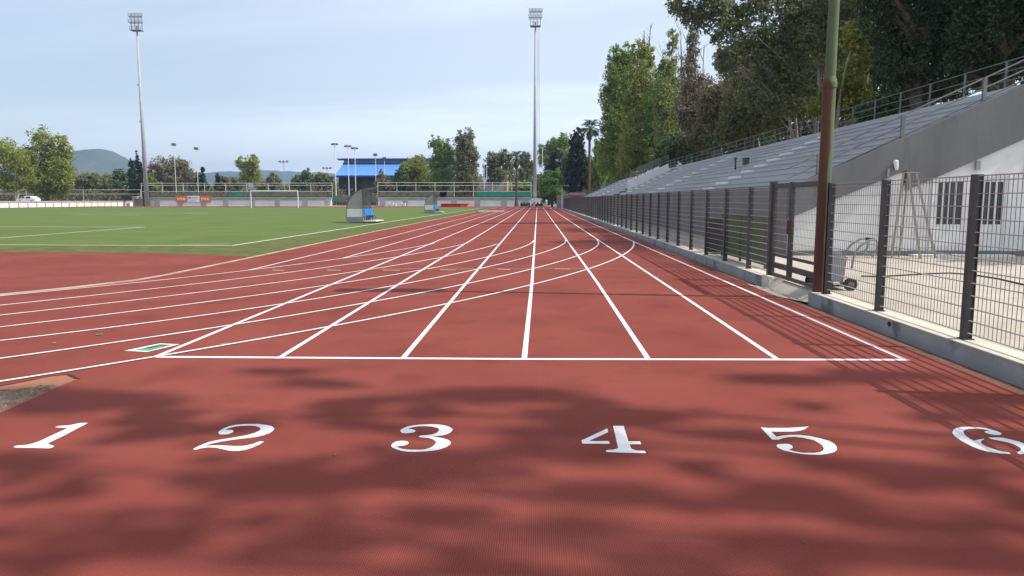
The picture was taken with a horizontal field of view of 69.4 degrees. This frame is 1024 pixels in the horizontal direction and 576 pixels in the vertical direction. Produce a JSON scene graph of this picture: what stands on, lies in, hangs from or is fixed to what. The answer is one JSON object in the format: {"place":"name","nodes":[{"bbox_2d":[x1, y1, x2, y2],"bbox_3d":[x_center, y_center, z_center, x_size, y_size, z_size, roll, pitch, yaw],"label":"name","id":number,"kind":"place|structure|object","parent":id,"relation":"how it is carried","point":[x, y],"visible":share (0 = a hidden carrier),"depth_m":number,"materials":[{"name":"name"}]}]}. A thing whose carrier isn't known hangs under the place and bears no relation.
{"place":"outdoors","nodes":[
{"label":"outdoors","id":0,"kind":"place"},
{"bbox_2d":[16,196,40,200],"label":"parked car","id":1,"kind":"object","parent":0,"point":[29,198],"visible":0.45,"depth_m":161.74,"materials":[{"name":"white paint"}]},
{"bbox_2d":[21,149,152,186],"bbox_3d":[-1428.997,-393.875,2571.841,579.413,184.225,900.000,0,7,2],"label":"hill","id":2,"kind":"structure","parent":0,"point":[100,161],"depth_m":2458.74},
{"bbox_2d":[133,198,144,205],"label":"concrete block","id":3,"kind":"structure","parent":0,"point":[138,201],"depth_m":188.61,"materials":[{"name":"grey concrete"}]},
{"bbox_2d":[0,207,491,255],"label":"infield turf","id":4,"kind":"structure","parent":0,"point":[208,226],"depth_m":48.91,"materials":[{"name":"green plant"}]},
{"bbox_2d":[250,191,300,207],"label":"football goal","id":5,"kind":"object","parent":4,"relation":"on","point":[275,201],"visible":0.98,"depth_m":142.14,"materials":[{"name":"white paint"}]},
{"bbox_2d":[346,187,383,222],"bbox_3d":[-10.079,-5.687,50.758,2.080,2.392,2.480,0,7,2],"label":"dugout","id":6,"kind":"object","parent":4,"relation":"on","point":[359,200],"visible":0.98,"depth_m":49.65,"materials":[{"name":"metal"}]},
{"bbox_2d":[424,193,443,212],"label":"dugout","id":7,"kind":"object","parent":4,"relation":"on","point":[430,205],"visible":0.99,"depth_m":85.87,"materials":[{"name":"metal"}]},
{"bbox_2d":[13,170,586,193],"bbox_3d":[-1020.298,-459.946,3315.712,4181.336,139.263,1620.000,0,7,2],"label":"distant hills","id":8,"kind":"structure","parent":0,"point":[283,175],"depth_m":3055.32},
{"bbox_2d":[332,196,375,205],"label":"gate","id":9,"kind":"structure","parent":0,"point":[343,200],"depth_m":191.83,"materials":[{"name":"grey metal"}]},
{"bbox_2d":[441,203,469,206],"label":"landing mat","id":10,"kind":"object","parent":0,"point":[455,204],"visible":1,"depth_m":163.58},
{"bbox_2d":[0,0,1022,177],"label":"sky","id":11,"kind":"structure","parent":0,"point":[274,81],"materials":[{"name":"blue"}]},
{"bbox_2d":[0,206,1023,575],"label":"running track","id":12,"kind":"structure","parent":0,"point":[466,394],"depth_m":5.22,"materials":[{"name":"red rubber"}]},
{"bbox_2d":[0,384,53,410],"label":"gravel patch","id":13,"kind":"object","parent":12,"relation":"on","point":[1,397],"visible":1,"depth_m":5.87,"materials":[{"name":"grey gravel"}]},
{"bbox_2d":[0,385,55,408],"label":"gravel","id":14,"kind":"structure","parent":13,"relation":"on","point":[28,394],"depth_m":5.95,"materials":[{"name":"brown gravel"}]},
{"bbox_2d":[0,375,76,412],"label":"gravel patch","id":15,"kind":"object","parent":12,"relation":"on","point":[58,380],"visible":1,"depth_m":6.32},
{"bbox_2d":[0,207,497,294],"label":"kerb","id":16,"kind":"structure","parent":12,"relation":"on","point":[188,269],"depth_m":15.76,"materials":[{"name":"concrete"}]},
{"bbox_2d":[748,281,811,301],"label":"ramp","id":17,"kind":"structure","parent":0,"point":[787,289],"depth_m":12.92,"materials":[{"name":"concrete"}]},
{"bbox_2d":[598,214,1023,352],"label":"yard","id":18,"kind":"structure","parent":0,"point":[925,267],"depth_m":12.51,"materials":[{"name":"concrete"}]},
{"bbox_2d":[556,193,572,207],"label":"screen wall","id":19,"kind":"structure","parent":18,"relation":"on","point":[560,201],"depth_m":132.85,"materials":[{"name":"concrete"}]},
{"bbox_2d":[685,74,737,156],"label":"broadleaf tree","id":20,"kind":"object","parent":18,"relation":"on","point":[710,103],"visible":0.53,"depth_m":77.17,"materials":[{"name":"green plant"}]},
{"bbox_2d":[704,217,721,251],"bbox_3d":[5.662,-1.500,20.686,0.500,0.960,0.560,0,7,2],"label":"waste bin","id":21,"kind":"object","parent":18,"relation":"on","point":[717,237],"visible":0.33,"depth_m":20.44,"materials":[{"name":"black plastic"}]},
{"bbox_2d":[702,126,759,154],"bbox_3d":[19.075,-10.182,64.775,5.036,8.344,2.646,0,7,2],"label":"broadleaf tree","id":22,"kind":"object","parent":18,"relation":"on","point":[708,141],"visible":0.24,"depth_m":64.15,"materials":[{"name":"green plant"}]},
{"bbox_2d":[712,37,766,146],"bbox_3d":[20.754,-13.829,64.185,6.739,15.783,3.902,-2,7,-14],"label":"broadleaf tree","id":23,"kind":"object","parent":18,"relation":"on","point":[748,66],"visible":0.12,"depth_m":63.37,"materials":[{"name":"green plant"}]},
{"bbox_2d":[721,214,767,265],"bbox_3d":[5.566,-1.204,17.904,0.050,1.130,3.850,0,7,2],"label":"green screen","id":24,"kind":"object","parent":18,"relation":"on","point":[760,225],"visible":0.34,"depth_m":17.56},
{"bbox_2d":[731,87,794,152],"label":"broadleaf tree","id":25,"kind":"object","parent":18,"relation":"on","point":[780,139],"visible":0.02,"depth_m":74.06,"materials":[{"name":"green plant"}]},
{"bbox_2d":[740,35,811,144],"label":"broadleaf tree","id":26,"kind":"object","parent":18,"relation":"on","point":[777,131],"visible":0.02,"depth_m":66.57,"materials":[{"name":"green plant"}]},
{"bbox_2d":[585,84,1023,256],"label":"grandstand","id":27,"kind":"object","parent":18,"relation":"on","point":[986,137],"visible":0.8,"depth_m":19.75,"materials":[{"name":"concrete"}]},
{"bbox_2d":[627,155,670,189],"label":"stair parapet","id":28,"kind":"structure","parent":27,"relation":"on","point":[652,173],"depth_m":66.96,"materials":[{"name":"white paint"}]},
{"bbox_2d":[621,56,1023,178],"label":"railing","id":29,"kind":"object","parent":27,"relation":"on","point":[963,92],"visible":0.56,"depth_m":29.05,"materials":[{"name":"grey metal"}]},
{"bbox_2d":[787,60,1023,188],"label":"railing","id":30,"kind":"object","parent":27,"relation":"on","point":[984,96],"visible":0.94,"depth_m":19.52,"materials":[{"name":"grey metal"}]},
{"bbox_2d":[927,176,969,250],"bbox_3d":[11.609,-1.983,19.692,0.960,1.995,0.048,0,7,2],"label":"door","id":31,"kind":"structure","parent":27,"relation":"in","point":[933,210],"depth_m":19.68,"materials":[{"name":"white metal"}]},
{"bbox_2d":[979,175,1008,250],"bbox_3d":[12.646,-1.979,19.657,0.933,1.995,0.048,0,7,2],"label":"door","id":32,"kind":"structure","parent":27,"relation":"in","point":[986,214],"depth_m":19.64,"materials":[{"name":"white metal"}]},
{"bbox_2d":[763,2,850,135],"bbox_3d":[23.856,-14.826,57.158,10.099,19.038,9.650,0,7,2],"label":"broadleaf tree","id":33,"kind":"object","parent":18,"relation":"on","point":[805,133],"visible":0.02,"depth_m":56.56,"materials":[{"name":"green plant"}]},
{"bbox_2d":[812,0,839,291],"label":"lamp post","id":34,"kind":"object","parent":18,"relation":"on","point":[829,84],"visible":0.83,"depth_m":11.48,"materials":[{"name":"green paint"}]},
{"bbox_2d":[805,237,877,290],"bbox_3d":[5.567,-0.414,12.425,1.000,0.856,0.728,0,7,2],"label":"line marking cart","id":35,"kind":"object","parent":18,"relation":"on","point":[838,279],"visible":0.41,"depth_m":12.27,"materials":[{"name":"grey plastic"}]},
{"bbox_2d":[798,1,894,92],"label":"broadleaf tree","id":36,"kind":"object","parent":18,"relation":"on","point":[814,71],"visible":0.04,"depth_m":49.54,"materials":[{"name":"green plant"}]},
{"bbox_2d":[870,0,951,111],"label":"broadleaf tree","id":37,"kind":"object","parent":18,"relation":"on","point":[881,86],"depth_m":43.94,"materials":[{"name":"green plant"}]},
{"bbox_2d":[890,172,936,258],"bbox_3d":[10.323,-1.849,18.900,1.041,2.191,0.639,4,8,30],"label":"stepladder","id":38,"kind":"object","parent":18,"relation":"on","point":[913,208],"visible":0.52,"depth_m":18.85,"materials":[{"name":"metal"}]},
{"bbox_2d":[861,272,1023,284],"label":"hose","id":39,"kind":"object","parent":18,"relation":"on","point":[948,273],"visible":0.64,"depth_m":14.43,"materials":[{"name":"orange rubber"}]},
{"bbox_2d":[939,9,1021,91],"bbox_3d":[22.327,-12.875,33.581,9.098,20.746,12.241,0,7,2],"label":"broadleaf tree","id":40,"kind":"object","parent":18,"relation":"on","point":[998,84],"depth_m":31.34,"materials":[{"name":"green plant"}]},
{"bbox_2d":[955,65,1022,91],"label":"broadleaf tree","id":41,"kind":"object","parent":18,"relation":"on","point":[977,85],"visible":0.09,"depth_m":31.62,"materials":[{"name":"green plant"}]},
{"label":"ground","id":42,"kind":"structure","parent":0,"visible":0},
{"bbox_2d":[0,137,40,200],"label":"eucalyptus tree","id":43,"kind":"object","parent":42,"relation":"on","point":[9,153],"visible":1,"depth_m":173.56,"materials":[{"name":"green plant"}]},
{"bbox_2d":[16,124,81,200],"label":"eucalyptus tree","id":44,"kind":"object","parent":42,"relation":"on","point":[55,174],"visible":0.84,"depth_m":186.60,"materials":[{"name":"green plant"}]},
{"bbox_2d":[0,201,132,207],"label":"side wall","id":45,"kind":"structure","parent":42,"relation":"on","point":[8,204],"depth_m":164.70,"materials":[{"name":"white concrete"}]},
{"bbox_2d":[71,171,102,193],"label":"pine tree","id":46,"kind":"object","parent":42,"relation":"on","point":[87,179],"visible":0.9,"depth_m":237.46,"materials":[{"name":"green plant"}]},
{"bbox_2d":[94,172,113,194],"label":"pine tree","id":47,"kind":"object","parent":42,"relation":"on","point":[105,177],"visible":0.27,"depth_m":244.38,"materials":[{"name":"green plant"}]},
{"bbox_2d":[102,168,128,197],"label":"tree","id":48,"kind":"object","parent":42,"relation":"on","point":[119,178],"visible":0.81,"depth_m":229.42,"materials":[{"name":"green plant"}]},
{"bbox_2d":[126,158,139,200],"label":"cypress tree","id":49,"kind":"object","parent":42,"relation":"on","point":[133,188],"visible":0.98,"depth_m":206.41,"materials":[{"name":"green plant"}]},
{"bbox_2d":[128,13,149,205],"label":"floodlight mast","id":50,"kind":"object","parent":42,"relation":"on","point":[134,21],"visible":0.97,"depth_m":186.03,"materials":[{"name":"grey metal"}]},
{"bbox_2d":[133,150,149,197],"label":"cypress tree","id":51,"kind":"object","parent":42,"relation":"on","point":[139,169],"visible":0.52,"depth_m":208.97,"materials":[{"name":"green plant"}]},
{"bbox_2d":[147,173,163,192],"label":"broadleaf tree","id":52,"kind":"object","parent":42,"relation":"on","point":[152,180],"visible":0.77,"depth_m":206.99,"materials":[{"name":"green plant"}]},
{"bbox_2d":[0,178,338,198],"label":"woods","id":53,"kind":"object","parent":42,"relation":"on","point":[250,189],"visible":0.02,"depth_m":263.25,"materials":[{"name":"green plant"}]},
{"bbox_2d":[147,155,196,192],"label":"broadleaf tree","id":54,"kind":"object","parent":42,"relation":"on","point":[164,172],"visible":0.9,"depth_m":211.89,"materials":[{"name":"brown plant"}]},
{"bbox_2d":[0,182,353,205],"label":"scrub","id":55,"kind":"object","parent":42,"relation":"on","point":[78,196],"visible":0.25,"depth_m":216.09,"materials":[{"name":"green plant"}]},
{"bbox_2d":[184,172,209,190],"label":"pine tree","id":56,"kind":"object","parent":42,"relation":"on","point":[198,182],"visible":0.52,"depth_m":244.27,"materials":[{"name":"green plant"}]},
{"bbox_2d":[199,167,205,190],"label":"cypress tree","id":57,"kind":"object","parent":42,"relation":"on","point":[202,176],"visible":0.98,"depth_m":238.57,"materials":[{"name":"green plant"}]},
{"bbox_2d":[214,173,221,190],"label":"cypress tree","id":58,"kind":"object","parent":42,"relation":"on","point":[217,180],"visible":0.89,"depth_m":240.74,"materials":[{"name":"green plant"}]},
{"bbox_2d":[213,174,242,190],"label":"tree","id":59,"kind":"object","parent":42,"relation":"on","point":[227,180],"visible":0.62,"depth_m":245.30,"materials":[{"name":"green plant"}]},
{"bbox_2d":[141,183,332,205],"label":"pipe fence","id":60,"kind":"object","parent":42,"relation":"on","point":[253,193],"visible":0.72,"depth_m":194.88,"materials":[{"name":"grey metal"}]},
{"bbox_2d":[149,196,331,205],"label":"boundary wall","id":61,"kind":"structure","parent":42,"relation":"on","point":[241,200],"depth_m":191.08,"materials":[{"name":"grey concrete"}]},
{"bbox_2d":[175,196,210,201],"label":"banner","id":62,"kind":"object","parent":61,"relation":"attached to","point":[193,198],"visible":1,"depth_m":191.33,"materials":[{"name":"orange"}]},
{"bbox_2d":[233,154,262,190],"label":"broadleaf tree","id":63,"kind":"object","parent":42,"relation":"on","point":[246,175],"visible":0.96,"depth_m":203.28,"materials":[{"name":"green plant"}]},
{"bbox_2d":[256,171,282,190],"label":"pine tree","id":64,"kind":"object","parent":42,"relation":"on","point":[271,179],"visible":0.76,"depth_m":239.99,"materials":[{"name":"green plant"}]},
{"bbox_2d":[290,168,312,190],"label":"pine tree","id":65,"kind":"object","parent":42,"relation":"on","point":[304,177],"visible":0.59,"depth_m":243.11,"materials":[{"name":"green plant"}]},
{"bbox_2d":[309,172,337,192],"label":"broadleaf tree","id":66,"kind":"object","parent":42,"relation":"on","point":[319,178],"visible":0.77,"depth_m":220.48,"materials":[{"name":"green plant"}]},
{"bbox_2d":[372,161,395,193],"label":"broadleaf tree","id":67,"kind":"object","parent":42,"relation":"on","point":[380,177],"visible":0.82,"depth_m":198.29,"materials":[{"name":"green plant"}]},
{"bbox_2d":[336,158,456,195],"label":"sports hall","id":68,"kind":"structure","parent":42,"relation":"on","point":[365,173],"depth_m":237.22,"materials":[{"name":"blue"}]},
{"bbox_2d":[390,167,414,190],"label":"broadleaf tree","id":69,"kind":"object","parent":42,"relation":"on","point":[399,172],"visible":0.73,"depth_m":200.37,"materials":[{"name":"green plant"}]},
{"bbox_2d":[399,154,432,190],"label":"broadleaf tree","id":70,"kind":"object","parent":42,"relation":"on","point":[417,170],"visible":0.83,"depth_m":203.91,"materials":[{"name":"green plant"}]},
{"bbox_2d":[426,135,456,190],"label":"poplar tree","id":71,"kind":"object","parent":42,"relation":"on","point":[443,151],"visible":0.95,"depth_m":197.31,"materials":[{"name":"green plant"}]},
{"bbox_2d":[377,182,530,195],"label":"pipe fence","id":72,"kind":"object","parent":42,"relation":"on","point":[449,193],"visible":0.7,"depth_m":192.90,"materials":[{"name":"grey metal"}]},
{"bbox_2d":[378,196,530,205],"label":"boundary wall","id":73,"kind":"structure","parent":42,"relation":"on","point":[471,200],"depth_m":189.17,"materials":[{"name":"grey concrete"}]},
{"bbox_2d":[451,127,483,195],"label":"poplar tree","id":74,"kind":"object","parent":42,"relation":"on","point":[466,164],"visible":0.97,"depth_m":194.38,"materials":[{"name":"green plant"}]},
{"bbox_2d":[371,186,587,205],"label":"scrub","id":75,"kind":"object","parent":42,"relation":"on","point":[538,196],"visible":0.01,"depth_m":211.27,"materials":[{"name":"green plant"}]},
{"bbox_2d":[477,179,504,190],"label":"house","id":76,"kind":"structure","parent":42,"relation":"on","point":[496,188],"depth_m":214.33,"materials":[{"name":"grey"}]},
{"bbox_2d":[482,148,514,181],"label":"broadleaf tree","id":77,"kind":"object","parent":42,"relation":"on","point":[496,162],"visible":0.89,"depth_m":231.38,"materials":[{"name":"green plant"}]},
{"bbox_2d":[501,170,511,190],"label":"palm tree","id":78,"kind":"object","parent":42,"relation":"on","point":[506,178],"visible":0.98,"depth_m":209.70,"materials":[{"name":"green plant"}]},
{"bbox_2d":[506,151,527,205],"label":"palm tree","id":79,"kind":"object","parent":42,"relation":"on","point":[516,160],"visible":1,"depth_m":184.01,"materials":[{"name":"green plant"}]},
{"bbox_2d":[510,180,532,195],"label":"shrub","id":80,"kind":"object","parent":42,"relation":"on","point":[524,188],"visible":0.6,"depth_m":197.94,"materials":[{"name":"green plant"}]},
{"bbox_2d":[518,151,532,181],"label":"broadleaf tree","id":81,"kind":"object","parent":42,"relation":"on","point":[525,171],"visible":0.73,"depth_m":226.62,"materials":[{"name":"green plant"}]},
{"bbox_2d":[529,8,542,197],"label":"floodlight mast","id":82,"kind":"object","parent":42,"relation":"on","point":[535,134],"visible":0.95,"depth_m":183.01,"materials":[{"name":"grey metal"}]},
{"bbox_2d":[453,170,619,194],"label":"woods","id":83,"kind":"object","parent":42,"relation":"on","point":[607,181],"visible":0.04,"depth_m":252.67,"materials":[{"name":"green plant"}]},
{"bbox_2d":[537,167,564,206],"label":"broadleaf tree","id":84,"kind":"object","parent":42,"relation":"on","point":[550,190],"visible":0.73,"depth_m":158.99,"materials":[{"name":"green plant"}]},
{"bbox_2d":[537,132,570,167],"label":"broadleaf tree","id":85,"kind":"object","parent":42,"relation":"on","point":[554,144],"visible":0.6,"depth_m":232.82,"materials":[{"name":"green plant"}]},
{"bbox_2d":[543,149,565,175],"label":"cypress tree","id":86,"kind":"object","parent":42,"relation":"on","point":[553,165],"visible":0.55,"depth_m":192.25,"materials":[{"name":"green plant"}]},
{"bbox_2d":[563,127,587,192],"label":"cypress tree","id":87,"kind":"object","parent":42,"relation":"on","point":[577,161],"visible":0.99,"depth_m":145.42,"materials":[{"name":"green plant"}]},
{"bbox_2d":[556,151,594,193],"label":"pine tree","id":88,"kind":"object","parent":42,"relation":"on","point":[565,170],"visible":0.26,"depth_m":149.47,"materials":[{"name":"green plant"}]},
{"bbox_2d":[578,119,601,193],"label":"palm tree","id":89,"kind":"object","parent":42,"relation":"on","point":[594,132],"visible":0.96,"depth_m":139.23,"materials":[{"name":"green plant"}]},
{"bbox_2d":[587,138,609,189],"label":"broadleaf tree","id":90,"kind":"object","parent":42,"relation":"on","point":[596,178],"visible":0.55,"depth_m":143.50,"materials":[{"name":"green plant"}]},
{"bbox_2d":[594,41,635,192],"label":"poplar tree","id":91,"kind":"object","parent":42,"relation":"on","point":[615,87],"visible":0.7,"depth_m":119.87,"materials":[{"name":"green plant"}]},
{"bbox_2d":[612,25,658,178],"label":"poplar tree","id":92,"kind":"object","parent":42,"relation":"on","point":[630,156],"visible":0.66,"depth_m":113.67,"materials":[{"name":"green plant"}]},
{"bbox_2d":[637,65,664,162],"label":"poplar tree","id":93,"kind":"object","parent":42,"relation":"on","point":[648,134],"visible":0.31,"depth_m":111.11,"materials":[{"name":"green plant"}]},
{"bbox_2d":[648,21,684,150],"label":"poplar tree","id":94,"kind":"object","parent":42,"relation":"on","point":[668,95],"visible":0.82,"depth_m":102.01,"materials":[{"name":"green plant"}]},
{"bbox_2d":[563,208,784,287],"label":"concrete wall","id":95,"kind":"structure","parent":42,"relation":"on","point":[758,277],"depth_m":19.07,"materials":[{"name":"grey concrete"}]},
{"bbox_2d":[564,181,777,274],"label":"fence","id":96,"kind":"object","parent":95,"relation":"on","point":[588,206],"visible":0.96,"depth_m":21.66,"materials":[{"name":"metal"}]},
{"bbox_2d":[770,181,817,287],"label":"steel gate","id":97,"kind":"structure","parent":96,"relation":"attached to","point":[788,268],"depth_m":13.14,"materials":[{"name":"metal"}]},
{"bbox_2d":[645,128,717,168],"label":"broadleaf tree","id":98,"kind":"object","parent":42,"relation":"on","point":[678,147],"visible":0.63,"depth_m":81.36,"materials":[{"name":"green plant"}]},
{"bbox_2d":[669,27,712,162],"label":"broadleaf tree","id":99,"kind":"object","parent":42,"relation":"on","point":[686,105],"visible":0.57,"depth_m":88.38,"materials":[{"name":"green plant"}]},
{"bbox_2d":[710,68,774,149],"bbox_3d":[18.973,-11.715,60.360,5.321,12.522,3.585,4,8,28],"label":"broadleaf tree","id":100,"kind":"object","parent":42,"relation":"on","point":[733,114],"visible":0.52,"depth_m":59.94,"materials":[{"name":"green plant"}]},
{"bbox_2d":[663,0,861,138],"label":"eucalyptus tree","id":101,"kind":"object","parent":42,"relation":"on","point":[763,50],"visible":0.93,"depth_m":45.76,"materials":[{"name":"green plant"}]},
{"bbox_2d":[748,20,814,139],"bbox_3d":[22.362,-13.218,58.167,7.656,15.932,4.204,0,7,2],"label":"broadleaf tree","id":102,"kind":"object","parent":42,"relation":"on","point":[776,120],"visible":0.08,"depth_m":57.94,"materials":[{"name":"green plant"}]},
{"bbox_2d":[554,206,1023,394],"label":"gutter","id":103,"kind":"object","parent":42,"relation":"on","point":[1015,388],"visible":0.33,"depth_m":8.60,"materials":[{"name":"grey concrete"}]},
{"bbox_2d":[804,16,879,128],"bbox_3d":[18.116,-8.966,40.726,4.092,11.642,2.495,0,7,2],"label":"eucalyptus tree","id":104,"kind":"object","parent":42,"relation":"on","point":[849,77],"visible":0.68,"depth_m":40.17,"materials":[{"name":"green plant"}]},
{"bbox_2d":[847,0,976,109],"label":"pine tree","id":105,"kind":"object","parent":42,"relation":"on","point":[906,30],"visible":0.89,"depth_m":29.27,"materials":[{"name":"green plant"}]},
{"bbox_2d":[854,77,975,123],"bbox_3d":[19.460,-6.541,35.691,6.363,7.993,2.621,0,7,2],"label":"broadleaf tree","id":106,"kind":"object","parent":42,"relation":"on","point":[886,100],"visible":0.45,"depth_m":34.95,"materials":[{"name":"green plant"}]},
{"bbox_2d":[808,291,1023,388],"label":"concrete wall","id":107,"kind":"structure","parent":42,"relation":"on","point":[1005,364],"depth_m":8.26,"materials":[{"name":"grey"}]},
{"bbox_2d":[822,173,1023,350],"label":"fence","id":108,"kind":"object","parent":107,"relation":"on","point":[974,219],"visible":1,"depth_m":8.46,"materials":[{"name":"metal"}]},
{"bbox_2d":[934,0,1023,91],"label":"pine tree","id":109,"kind":"object","parent":42,"relation":"on","point":[990,40],"visible":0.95,"depth_m":27.14,"materials":[{"name":"green plant"}]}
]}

